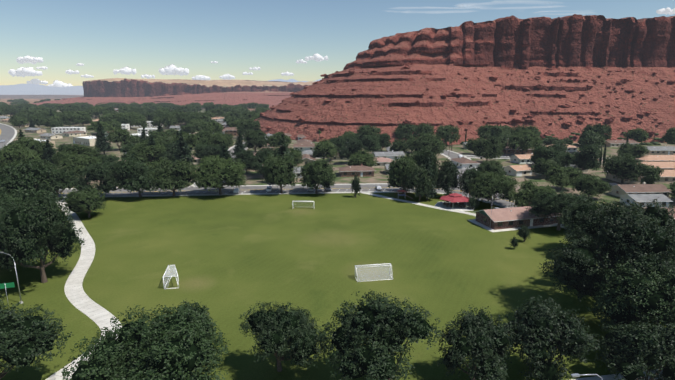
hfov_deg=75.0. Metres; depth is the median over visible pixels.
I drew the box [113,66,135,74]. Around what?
cloud
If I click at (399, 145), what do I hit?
tree
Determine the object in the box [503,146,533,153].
house
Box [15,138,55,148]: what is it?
house
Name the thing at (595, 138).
tree
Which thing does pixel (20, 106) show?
tree
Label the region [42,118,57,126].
tree
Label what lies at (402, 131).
tree
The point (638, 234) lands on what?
tree
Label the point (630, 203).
tree
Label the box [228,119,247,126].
tree
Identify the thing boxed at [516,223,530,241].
tree
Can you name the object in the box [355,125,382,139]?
tree
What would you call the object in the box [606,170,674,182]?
house
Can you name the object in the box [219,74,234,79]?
cloud
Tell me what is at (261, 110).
tree
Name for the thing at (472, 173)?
tree
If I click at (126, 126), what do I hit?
house
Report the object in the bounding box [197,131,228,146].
tree
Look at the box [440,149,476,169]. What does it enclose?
residential street kerbs
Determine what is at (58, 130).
building
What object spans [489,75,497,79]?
talus boulder
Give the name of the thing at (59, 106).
tree
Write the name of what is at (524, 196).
tree
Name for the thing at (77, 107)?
tree
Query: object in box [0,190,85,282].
tree
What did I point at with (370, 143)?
tree
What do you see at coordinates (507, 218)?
park restroom building
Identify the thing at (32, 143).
tree
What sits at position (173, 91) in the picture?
mesa
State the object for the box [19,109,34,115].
tree
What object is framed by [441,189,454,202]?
tree
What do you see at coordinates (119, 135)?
tree
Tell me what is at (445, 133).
tree
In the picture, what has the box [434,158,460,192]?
tree
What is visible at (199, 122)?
tree
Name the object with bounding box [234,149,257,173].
tree
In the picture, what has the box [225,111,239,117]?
tree
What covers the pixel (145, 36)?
sky
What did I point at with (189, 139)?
tree
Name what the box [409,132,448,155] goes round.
tree
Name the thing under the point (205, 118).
tree
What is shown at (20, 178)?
tree
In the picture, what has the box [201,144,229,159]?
tree
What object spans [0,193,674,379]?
park lawn
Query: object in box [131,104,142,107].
tree
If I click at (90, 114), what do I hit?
tree
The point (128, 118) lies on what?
tree
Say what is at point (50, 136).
house
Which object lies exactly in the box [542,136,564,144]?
tree
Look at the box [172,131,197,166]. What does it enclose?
conifer tree
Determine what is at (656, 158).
house
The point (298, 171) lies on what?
house
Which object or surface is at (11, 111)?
tree
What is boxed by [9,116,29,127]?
tree
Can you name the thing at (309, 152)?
house
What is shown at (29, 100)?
ground
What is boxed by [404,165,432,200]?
tree
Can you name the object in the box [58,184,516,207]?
road
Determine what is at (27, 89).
tan mountains
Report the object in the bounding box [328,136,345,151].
tree
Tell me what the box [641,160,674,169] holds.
house
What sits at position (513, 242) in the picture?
tree
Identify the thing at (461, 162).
house
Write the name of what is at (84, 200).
tree
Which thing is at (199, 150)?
tree
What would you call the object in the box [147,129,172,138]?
tree
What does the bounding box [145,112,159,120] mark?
tree
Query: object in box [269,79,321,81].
blue mountains
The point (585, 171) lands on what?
house
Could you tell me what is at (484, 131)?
tree
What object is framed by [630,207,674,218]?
house
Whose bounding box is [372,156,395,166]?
house
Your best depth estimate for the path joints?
80.53 m
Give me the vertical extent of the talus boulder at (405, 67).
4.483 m
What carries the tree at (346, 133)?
on the town ground at (254, 178)
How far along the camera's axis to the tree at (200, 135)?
291.24 m
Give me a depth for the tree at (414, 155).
209.51 m
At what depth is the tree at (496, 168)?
172.90 m
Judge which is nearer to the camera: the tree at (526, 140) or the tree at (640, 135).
the tree at (526, 140)
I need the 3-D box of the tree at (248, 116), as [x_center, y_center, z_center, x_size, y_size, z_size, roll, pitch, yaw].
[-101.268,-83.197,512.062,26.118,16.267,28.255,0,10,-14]
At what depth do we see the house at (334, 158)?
244.26 m
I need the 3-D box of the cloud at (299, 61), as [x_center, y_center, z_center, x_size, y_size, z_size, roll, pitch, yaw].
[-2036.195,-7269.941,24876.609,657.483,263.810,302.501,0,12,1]
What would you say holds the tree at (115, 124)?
on the town ground at (254, 178)
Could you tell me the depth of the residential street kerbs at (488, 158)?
256.01 m
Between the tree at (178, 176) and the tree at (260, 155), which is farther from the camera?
the tree at (260, 155)
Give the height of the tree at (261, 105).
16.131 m
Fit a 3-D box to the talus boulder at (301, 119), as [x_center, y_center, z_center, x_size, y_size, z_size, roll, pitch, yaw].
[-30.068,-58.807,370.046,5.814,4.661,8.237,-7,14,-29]
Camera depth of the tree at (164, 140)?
285.65 m
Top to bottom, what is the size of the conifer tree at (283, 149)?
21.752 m
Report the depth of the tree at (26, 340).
51.32 m
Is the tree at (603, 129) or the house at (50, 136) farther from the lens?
the house at (50, 136)
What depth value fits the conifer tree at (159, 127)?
302.60 m
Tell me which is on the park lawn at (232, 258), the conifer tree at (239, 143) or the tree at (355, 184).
the tree at (355, 184)
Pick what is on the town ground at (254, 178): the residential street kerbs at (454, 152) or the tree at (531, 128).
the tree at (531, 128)
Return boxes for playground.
[397,190,412,199]
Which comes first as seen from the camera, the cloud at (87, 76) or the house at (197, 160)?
the house at (197, 160)
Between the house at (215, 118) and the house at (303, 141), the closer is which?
the house at (303, 141)
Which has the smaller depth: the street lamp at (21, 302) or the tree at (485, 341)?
the tree at (485, 341)
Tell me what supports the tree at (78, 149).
on the town ground at (254, 178)
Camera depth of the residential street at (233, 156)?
273.90 m
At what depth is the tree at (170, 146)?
219.88 m
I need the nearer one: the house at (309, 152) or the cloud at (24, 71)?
the house at (309, 152)
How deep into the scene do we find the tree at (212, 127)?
348.69 m
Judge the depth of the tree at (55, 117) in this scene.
490.33 m
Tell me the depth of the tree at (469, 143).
267.91 m
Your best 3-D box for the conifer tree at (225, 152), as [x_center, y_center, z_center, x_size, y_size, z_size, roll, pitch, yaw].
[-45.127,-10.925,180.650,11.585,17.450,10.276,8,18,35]
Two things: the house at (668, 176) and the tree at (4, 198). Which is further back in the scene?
the house at (668, 176)
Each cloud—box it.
[8,67,42,76]
[16,56,43,63]
[27,78,47,84]
[47,80,72,86]
[65,69,79,74]
[81,74,93,77]
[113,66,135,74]
[141,74,154,78]
[159,64,188,75]
[192,75,210,79]
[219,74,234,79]
[249,67,260,70]
[281,71,293,75]
[296,59,306,63]
[305,53,327,61]
[656,7,674,14]
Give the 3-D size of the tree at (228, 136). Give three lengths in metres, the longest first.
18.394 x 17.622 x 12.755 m
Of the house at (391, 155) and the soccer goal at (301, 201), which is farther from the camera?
the house at (391, 155)
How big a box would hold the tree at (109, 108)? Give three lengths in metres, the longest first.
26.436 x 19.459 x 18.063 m
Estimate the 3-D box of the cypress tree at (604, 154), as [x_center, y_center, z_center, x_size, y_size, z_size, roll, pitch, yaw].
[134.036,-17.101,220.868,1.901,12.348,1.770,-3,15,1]
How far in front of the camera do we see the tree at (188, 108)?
760.98 m
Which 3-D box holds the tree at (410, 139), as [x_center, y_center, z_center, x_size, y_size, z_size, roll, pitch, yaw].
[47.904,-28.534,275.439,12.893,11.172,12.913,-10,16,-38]
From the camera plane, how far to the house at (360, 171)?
197.69 m
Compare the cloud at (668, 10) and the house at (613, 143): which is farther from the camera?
the cloud at (668, 10)
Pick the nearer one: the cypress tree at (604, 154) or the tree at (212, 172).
the tree at (212, 172)
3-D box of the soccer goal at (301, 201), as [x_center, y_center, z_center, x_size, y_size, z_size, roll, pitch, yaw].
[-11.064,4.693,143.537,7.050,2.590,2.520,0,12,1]
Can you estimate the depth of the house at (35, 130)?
419.54 m
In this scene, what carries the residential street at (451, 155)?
on the town ground at (254, 178)
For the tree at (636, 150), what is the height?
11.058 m
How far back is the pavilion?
143.87 m
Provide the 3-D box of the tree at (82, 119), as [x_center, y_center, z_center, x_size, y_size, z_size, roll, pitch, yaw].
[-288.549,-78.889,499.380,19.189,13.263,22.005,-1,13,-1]
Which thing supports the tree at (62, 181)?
on the park lawn at (232, 258)
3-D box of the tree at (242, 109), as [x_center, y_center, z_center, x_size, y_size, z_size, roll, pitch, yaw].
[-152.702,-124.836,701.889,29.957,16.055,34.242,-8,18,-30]
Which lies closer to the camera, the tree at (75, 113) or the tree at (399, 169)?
the tree at (399, 169)
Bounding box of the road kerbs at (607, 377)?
[569,368,663,379]
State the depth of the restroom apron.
122.81 m
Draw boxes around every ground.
[0,99,666,142]
[0,108,674,206]
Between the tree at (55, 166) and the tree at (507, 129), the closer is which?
the tree at (55, 166)
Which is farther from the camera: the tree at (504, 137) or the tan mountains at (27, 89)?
the tan mountains at (27, 89)
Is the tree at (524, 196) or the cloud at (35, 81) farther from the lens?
the cloud at (35, 81)
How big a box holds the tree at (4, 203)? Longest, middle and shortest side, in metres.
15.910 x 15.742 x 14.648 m
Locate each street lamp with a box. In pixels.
[0,251,22,303]
[571,373,601,379]
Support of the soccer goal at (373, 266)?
on the park lawn at (232, 258)
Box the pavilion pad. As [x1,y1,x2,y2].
[434,202,474,211]
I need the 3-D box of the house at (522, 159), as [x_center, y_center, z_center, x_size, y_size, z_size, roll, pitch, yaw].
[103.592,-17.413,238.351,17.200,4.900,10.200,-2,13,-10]
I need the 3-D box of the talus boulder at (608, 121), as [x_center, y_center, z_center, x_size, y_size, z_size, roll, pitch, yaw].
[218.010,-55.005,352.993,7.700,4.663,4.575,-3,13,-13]
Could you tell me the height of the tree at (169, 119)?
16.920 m
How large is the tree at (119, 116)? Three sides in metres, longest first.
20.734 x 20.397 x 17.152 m
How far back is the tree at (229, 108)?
732.07 m
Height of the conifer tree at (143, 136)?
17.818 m
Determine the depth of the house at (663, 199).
144.10 m
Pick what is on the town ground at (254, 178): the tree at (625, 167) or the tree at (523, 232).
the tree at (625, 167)
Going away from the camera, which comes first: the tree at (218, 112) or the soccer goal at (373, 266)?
the soccer goal at (373, 266)
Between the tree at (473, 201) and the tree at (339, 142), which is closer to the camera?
the tree at (473, 201)
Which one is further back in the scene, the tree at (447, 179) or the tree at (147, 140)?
the tree at (147, 140)
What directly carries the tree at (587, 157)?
on the town ground at (254, 178)
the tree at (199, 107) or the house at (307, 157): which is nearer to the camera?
the house at (307, 157)
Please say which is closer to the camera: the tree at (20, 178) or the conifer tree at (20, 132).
the tree at (20, 178)
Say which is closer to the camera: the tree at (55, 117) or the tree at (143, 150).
the tree at (143, 150)
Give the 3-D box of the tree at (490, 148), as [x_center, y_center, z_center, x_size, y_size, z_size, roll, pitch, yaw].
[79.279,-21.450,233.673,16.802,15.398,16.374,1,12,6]
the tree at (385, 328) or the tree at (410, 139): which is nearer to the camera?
the tree at (385, 328)
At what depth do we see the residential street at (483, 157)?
256.83 m
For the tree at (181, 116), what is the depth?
480.31 m
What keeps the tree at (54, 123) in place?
on the town ground at (254, 178)
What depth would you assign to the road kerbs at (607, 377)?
57.83 m
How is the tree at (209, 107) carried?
on the town ground at (254, 178)
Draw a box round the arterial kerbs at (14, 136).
[0,123,16,145]
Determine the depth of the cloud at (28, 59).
20613.10 m
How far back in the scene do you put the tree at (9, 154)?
183.22 m
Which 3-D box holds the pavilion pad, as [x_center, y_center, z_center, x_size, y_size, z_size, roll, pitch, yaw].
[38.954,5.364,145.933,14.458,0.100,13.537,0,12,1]
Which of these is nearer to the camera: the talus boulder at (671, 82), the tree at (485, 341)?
the tree at (485, 341)
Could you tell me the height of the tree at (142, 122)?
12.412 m
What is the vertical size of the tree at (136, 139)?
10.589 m
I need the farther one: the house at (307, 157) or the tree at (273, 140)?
the tree at (273, 140)
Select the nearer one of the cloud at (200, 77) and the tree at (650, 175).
the tree at (650, 175)
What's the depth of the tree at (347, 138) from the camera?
281.06 m
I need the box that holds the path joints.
[56,221,116,378]
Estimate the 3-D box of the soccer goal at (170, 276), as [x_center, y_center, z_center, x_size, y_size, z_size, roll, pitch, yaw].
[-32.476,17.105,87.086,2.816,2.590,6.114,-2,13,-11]
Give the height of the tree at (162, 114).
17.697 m
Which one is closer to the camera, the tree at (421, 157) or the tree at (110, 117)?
the tree at (421, 157)
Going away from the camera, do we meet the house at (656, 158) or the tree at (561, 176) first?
the tree at (561, 176)
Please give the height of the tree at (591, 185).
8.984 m
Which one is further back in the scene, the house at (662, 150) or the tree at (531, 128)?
the tree at (531, 128)
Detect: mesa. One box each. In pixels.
[31,78,316,108]
[254,14,674,144]
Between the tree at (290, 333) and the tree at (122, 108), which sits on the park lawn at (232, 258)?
the tree at (290, 333)
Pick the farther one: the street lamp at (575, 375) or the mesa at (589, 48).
the mesa at (589, 48)
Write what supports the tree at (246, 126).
on the town ground at (254, 178)
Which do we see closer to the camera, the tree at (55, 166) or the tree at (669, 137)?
the tree at (55, 166)
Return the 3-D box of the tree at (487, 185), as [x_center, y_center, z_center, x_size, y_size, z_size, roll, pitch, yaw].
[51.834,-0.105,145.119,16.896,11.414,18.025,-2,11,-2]
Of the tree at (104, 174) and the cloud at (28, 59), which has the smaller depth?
the tree at (104, 174)
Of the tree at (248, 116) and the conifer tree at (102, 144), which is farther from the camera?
the tree at (248, 116)
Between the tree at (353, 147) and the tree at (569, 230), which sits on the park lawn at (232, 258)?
the tree at (569, 230)
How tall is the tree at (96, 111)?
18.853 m
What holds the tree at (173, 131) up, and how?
on the town ground at (254, 178)
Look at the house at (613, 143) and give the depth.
307.48 m
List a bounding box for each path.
[45,199,121,379]
[363,193,475,215]
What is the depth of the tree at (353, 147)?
229.24 m
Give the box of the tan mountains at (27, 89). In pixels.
[0,84,83,94]
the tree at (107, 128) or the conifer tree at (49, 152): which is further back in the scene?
the tree at (107, 128)
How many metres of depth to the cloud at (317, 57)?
24698.97 m
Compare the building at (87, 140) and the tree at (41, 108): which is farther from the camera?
the tree at (41, 108)
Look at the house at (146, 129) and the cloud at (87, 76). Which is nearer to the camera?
the house at (146, 129)
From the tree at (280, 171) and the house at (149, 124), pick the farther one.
the house at (149, 124)
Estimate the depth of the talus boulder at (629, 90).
380.99 m
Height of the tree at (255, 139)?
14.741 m
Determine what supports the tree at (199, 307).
on the park lawn at (232, 258)
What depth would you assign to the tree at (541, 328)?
54.02 m
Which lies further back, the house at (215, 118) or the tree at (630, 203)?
the house at (215, 118)
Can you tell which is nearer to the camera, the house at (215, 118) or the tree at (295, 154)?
the tree at (295, 154)
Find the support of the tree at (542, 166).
on the town ground at (254, 178)
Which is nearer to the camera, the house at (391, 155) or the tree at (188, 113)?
the house at (391, 155)
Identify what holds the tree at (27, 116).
on the town ground at (254, 178)
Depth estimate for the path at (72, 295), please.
83.17 m
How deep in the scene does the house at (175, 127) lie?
444.59 m
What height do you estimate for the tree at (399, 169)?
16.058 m
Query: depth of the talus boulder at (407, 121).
330.30 m
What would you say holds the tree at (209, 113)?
on the town ground at (254, 178)
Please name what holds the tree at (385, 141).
on the town ground at (254, 178)
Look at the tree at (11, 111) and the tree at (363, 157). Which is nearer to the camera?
the tree at (363, 157)
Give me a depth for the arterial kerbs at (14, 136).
398.91 m
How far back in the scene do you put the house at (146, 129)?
392.19 m
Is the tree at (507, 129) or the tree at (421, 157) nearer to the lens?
the tree at (421, 157)
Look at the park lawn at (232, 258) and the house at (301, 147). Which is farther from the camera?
the house at (301, 147)
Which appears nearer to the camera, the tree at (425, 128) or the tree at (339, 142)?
the tree at (339, 142)
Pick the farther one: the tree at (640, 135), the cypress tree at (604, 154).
the tree at (640, 135)
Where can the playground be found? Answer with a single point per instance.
(404, 195)
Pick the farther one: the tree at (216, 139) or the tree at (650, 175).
the tree at (216, 139)
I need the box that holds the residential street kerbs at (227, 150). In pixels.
[190,142,247,186]
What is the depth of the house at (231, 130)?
384.66 m
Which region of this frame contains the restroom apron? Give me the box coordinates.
[468,219,563,231]
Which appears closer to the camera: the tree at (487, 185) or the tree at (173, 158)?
the tree at (487, 185)
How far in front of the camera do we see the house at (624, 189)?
157.39 m
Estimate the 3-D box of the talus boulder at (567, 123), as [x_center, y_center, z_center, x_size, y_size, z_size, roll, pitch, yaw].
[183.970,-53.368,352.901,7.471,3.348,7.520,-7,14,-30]
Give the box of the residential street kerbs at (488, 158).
[464,155,509,158]
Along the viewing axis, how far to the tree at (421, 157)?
155.45 m
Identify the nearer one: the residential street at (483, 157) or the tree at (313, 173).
the tree at (313, 173)
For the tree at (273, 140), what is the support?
on the town ground at (254, 178)
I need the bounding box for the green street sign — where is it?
[0,282,14,310]
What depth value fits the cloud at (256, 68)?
24634.78 m
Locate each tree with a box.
[0,143,40,166]
[0,160,64,208]
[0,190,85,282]
[0,191,28,208]
[0,197,15,268]
[0,294,72,378]
[2,108,18,115]
[4,135,58,158]
[9,113,35,121]
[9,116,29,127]
[15,105,30,107]
[15,159,63,170]
[17,129,24,138]
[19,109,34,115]
[28,119,35,127]
[29,115,44,127]
[35,106,48,110]
[38,150,56,160]
[40,111,61,118]
[41,139,55,165]
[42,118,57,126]
[46,167,79,199]
[49,115,60,120]
[49,120,63,128]
[51,143,102,165]
[53,104,65,110]
[56,143,70,153]
[58,153,101,176]
[59,113,75,126]
[60,110,90,124]
[61,303,230,379]
[63,187,106,217]
[65,104,80,110]
[71,161,120,193]
[74,115,92,125]
[81,110,94,117]
[85,106,108,117]
[86,120,114,131]
[95,121,111,154]
[97,154,119,163]
[99,114,116,121]
[104,106,114,110]
[106,127,134,150]
[110,120,122,129]
[113,156,158,196]
[114,113,129,122]
[118,106,130,112]
[120,113,138,128]
[120,143,136,159]
[127,142,166,164]
[129,134,140,144]
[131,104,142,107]
[134,118,147,127]
[138,127,147,141]
[139,138,162,145]
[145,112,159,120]
[145,134,159,163]
[145,161,159,169]
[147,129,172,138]
[148,157,194,196]
[150,117,163,126]
[155,136,170,144]
[156,141,178,160]
[157,122,163,133]
[158,110,172,125]
[162,113,175,128]
[165,128,179,134]
[167,131,197,149]
[168,148,195,162]
[169,110,188,125]
[171,300,213,338]
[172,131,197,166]
[177,105,192,111]
[179,122,201,134]
[184,111,201,122]
[187,113,211,129]
[189,118,203,127]
[192,104,202,111]
[192,143,206,158]
[192,155,246,194]
[194,129,205,140]
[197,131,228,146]
[201,121,223,133]
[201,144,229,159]
[202,111,214,117]
[205,104,216,110]
[208,108,224,116]
[213,131,233,147]
[219,143,233,181]
[223,105,235,111]
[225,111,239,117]
[226,117,239,124]
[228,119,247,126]
[231,131,245,154]
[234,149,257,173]
[235,119,260,135]
[236,107,250,113]
[238,103,247,107]
[239,301,327,371]
[240,112,259,119]
[243,130,268,152]
[245,146,277,176]
[248,102,258,108]
[256,104,267,107]
[256,109,266,112]
[262,153,298,193]
[266,131,291,146]
[273,146,303,163]
[277,132,296,176]
[298,158,336,193]
[312,138,337,160]
[314,289,440,379]
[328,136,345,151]
[337,138,363,158]
[339,130,356,137]
[344,135,357,144]
[347,150,377,166]
[351,173,360,197]
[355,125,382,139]
[359,134,381,151]
[378,132,391,151]
[386,153,419,193]
[389,139,409,151]
[394,123,418,139]
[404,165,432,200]
[407,137,417,150]
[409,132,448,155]
[410,149,432,160]
[415,145,440,184]
[417,122,435,138]
[424,157,437,199]
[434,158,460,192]
[434,305,521,379]
[435,125,460,144]
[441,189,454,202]
[458,165,482,196]
[464,138,478,151]
[467,171,518,205]
[467,194,478,208]
[470,135,503,161]
[476,124,505,139]
[476,159,506,175]
[489,129,495,138]
[495,131,510,145]
[497,295,599,379]
[503,125,514,136]
[508,129,542,153]
[509,178,557,206]
[509,236,518,248]
[511,124,540,136]
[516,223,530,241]
[525,188,596,229]
[529,144,574,167]
[529,157,561,177]
[539,194,674,305]
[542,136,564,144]
[544,165,583,189]
[547,141,568,159]
[557,199,611,243]
[560,137,573,144]
[567,143,602,171]
[570,173,612,198]
[574,200,674,276]
[576,130,605,148]
[581,123,612,140]
[587,255,674,331]
[589,315,674,379]
[600,154,647,182]
[602,144,606,167]
[616,142,649,159]
[623,128,648,143]
[638,164,663,183]
[661,127,674,143]
[667,182,674,199]
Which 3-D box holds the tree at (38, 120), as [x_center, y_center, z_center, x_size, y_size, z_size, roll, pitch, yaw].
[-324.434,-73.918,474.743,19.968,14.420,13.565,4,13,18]
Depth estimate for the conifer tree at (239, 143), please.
250.00 m
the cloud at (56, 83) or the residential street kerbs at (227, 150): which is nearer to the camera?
the residential street kerbs at (227, 150)
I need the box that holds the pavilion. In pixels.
[440,193,469,208]
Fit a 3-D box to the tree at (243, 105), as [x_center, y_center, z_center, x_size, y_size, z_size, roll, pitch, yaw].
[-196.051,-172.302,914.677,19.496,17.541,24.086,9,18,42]
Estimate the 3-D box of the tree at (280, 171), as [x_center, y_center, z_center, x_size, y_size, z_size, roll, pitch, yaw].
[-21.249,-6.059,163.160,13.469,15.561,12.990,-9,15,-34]
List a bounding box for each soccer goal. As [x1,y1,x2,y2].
[163,265,178,288]
[292,201,314,208]
[355,263,392,281]
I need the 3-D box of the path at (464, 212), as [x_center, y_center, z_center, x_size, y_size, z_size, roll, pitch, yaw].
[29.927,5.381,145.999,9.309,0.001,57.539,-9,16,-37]
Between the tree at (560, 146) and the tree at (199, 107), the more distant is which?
the tree at (199, 107)
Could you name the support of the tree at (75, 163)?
on the town ground at (254, 178)
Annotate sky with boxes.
[0,0,674,85]
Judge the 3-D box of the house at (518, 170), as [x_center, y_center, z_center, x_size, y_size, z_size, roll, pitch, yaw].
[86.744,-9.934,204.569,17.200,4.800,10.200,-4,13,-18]
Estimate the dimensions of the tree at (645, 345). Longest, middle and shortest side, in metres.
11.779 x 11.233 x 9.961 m
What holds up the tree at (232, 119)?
on the town ground at (254, 178)
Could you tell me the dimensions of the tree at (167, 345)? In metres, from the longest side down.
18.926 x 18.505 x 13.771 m
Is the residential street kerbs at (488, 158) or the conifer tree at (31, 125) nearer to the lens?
the residential street kerbs at (488, 158)
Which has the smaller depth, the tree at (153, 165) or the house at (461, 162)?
the tree at (153, 165)
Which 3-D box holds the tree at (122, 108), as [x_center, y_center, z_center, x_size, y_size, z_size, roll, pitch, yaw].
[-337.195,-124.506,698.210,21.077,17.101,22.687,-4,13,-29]
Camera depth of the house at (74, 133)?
385.98 m
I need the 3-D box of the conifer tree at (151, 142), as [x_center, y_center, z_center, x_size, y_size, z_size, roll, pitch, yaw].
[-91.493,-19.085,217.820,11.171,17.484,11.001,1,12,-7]
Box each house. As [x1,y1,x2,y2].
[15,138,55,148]
[24,127,46,132]
[39,133,62,138]
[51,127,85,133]
[62,130,86,136]
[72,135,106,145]
[121,124,129,129]
[131,121,162,126]
[137,128,157,133]
[169,126,179,129]
[171,155,201,163]
[212,117,224,119]
[224,127,238,135]
[293,143,314,150]
[293,167,303,177]
[296,138,313,143]
[297,154,315,165]
[301,150,322,157]
[331,153,348,160]
[338,164,374,176]
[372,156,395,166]
[373,150,405,159]
[450,156,480,168]
[502,163,540,175]
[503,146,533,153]
[509,153,545,163]
[545,144,578,151]
[565,164,587,172]
[605,139,638,146]
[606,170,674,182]
[609,182,670,197]
[618,194,672,207]
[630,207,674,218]
[634,154,674,161]
[641,145,674,154]
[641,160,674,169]
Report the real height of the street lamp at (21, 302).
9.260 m
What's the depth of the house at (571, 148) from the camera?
282.49 m
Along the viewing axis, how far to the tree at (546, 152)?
200.09 m
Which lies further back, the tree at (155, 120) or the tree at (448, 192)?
the tree at (155, 120)
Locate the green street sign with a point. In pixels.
(6, 285)
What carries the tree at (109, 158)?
on the town ground at (254, 178)
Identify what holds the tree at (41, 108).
on the town ground at (254, 178)
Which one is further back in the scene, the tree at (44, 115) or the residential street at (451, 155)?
the tree at (44, 115)
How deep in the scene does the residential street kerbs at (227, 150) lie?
289.89 m
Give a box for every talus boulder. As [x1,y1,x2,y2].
[298,117,304,122]
[401,65,409,68]
[403,119,411,124]
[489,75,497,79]
[512,118,521,121]
[561,121,571,124]
[605,119,612,123]
[622,115,632,121]
[624,89,634,92]
[667,80,674,83]
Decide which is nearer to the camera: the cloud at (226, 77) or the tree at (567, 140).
the tree at (567, 140)
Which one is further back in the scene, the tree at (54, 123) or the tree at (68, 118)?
the tree at (68, 118)
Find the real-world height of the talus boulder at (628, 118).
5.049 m
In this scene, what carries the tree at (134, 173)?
on the park lawn at (232, 258)
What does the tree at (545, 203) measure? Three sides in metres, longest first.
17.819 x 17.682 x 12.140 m
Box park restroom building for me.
[475,203,561,229]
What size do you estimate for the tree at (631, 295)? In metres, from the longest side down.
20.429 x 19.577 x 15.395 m
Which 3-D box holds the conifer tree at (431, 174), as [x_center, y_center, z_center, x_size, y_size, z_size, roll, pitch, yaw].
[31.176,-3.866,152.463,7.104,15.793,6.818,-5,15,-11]
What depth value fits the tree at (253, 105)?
970.30 m
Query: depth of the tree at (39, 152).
208.03 m
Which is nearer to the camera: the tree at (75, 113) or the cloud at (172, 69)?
the tree at (75, 113)
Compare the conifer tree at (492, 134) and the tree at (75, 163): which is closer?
the tree at (75, 163)
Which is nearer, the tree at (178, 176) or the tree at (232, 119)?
the tree at (178, 176)
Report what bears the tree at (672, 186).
on the town ground at (254, 178)
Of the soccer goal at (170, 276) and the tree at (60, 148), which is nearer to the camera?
the soccer goal at (170, 276)
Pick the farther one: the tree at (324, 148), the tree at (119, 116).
the tree at (119, 116)
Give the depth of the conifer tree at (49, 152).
207.96 m
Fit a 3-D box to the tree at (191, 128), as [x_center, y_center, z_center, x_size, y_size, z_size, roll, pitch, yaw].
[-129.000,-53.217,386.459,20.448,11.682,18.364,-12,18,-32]
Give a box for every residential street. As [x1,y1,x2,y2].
[196,142,245,185]
[441,150,468,187]
[467,156,602,159]
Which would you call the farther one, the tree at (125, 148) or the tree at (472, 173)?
the tree at (125, 148)
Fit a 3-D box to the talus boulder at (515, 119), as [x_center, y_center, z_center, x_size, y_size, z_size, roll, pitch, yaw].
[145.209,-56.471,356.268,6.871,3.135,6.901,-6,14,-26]

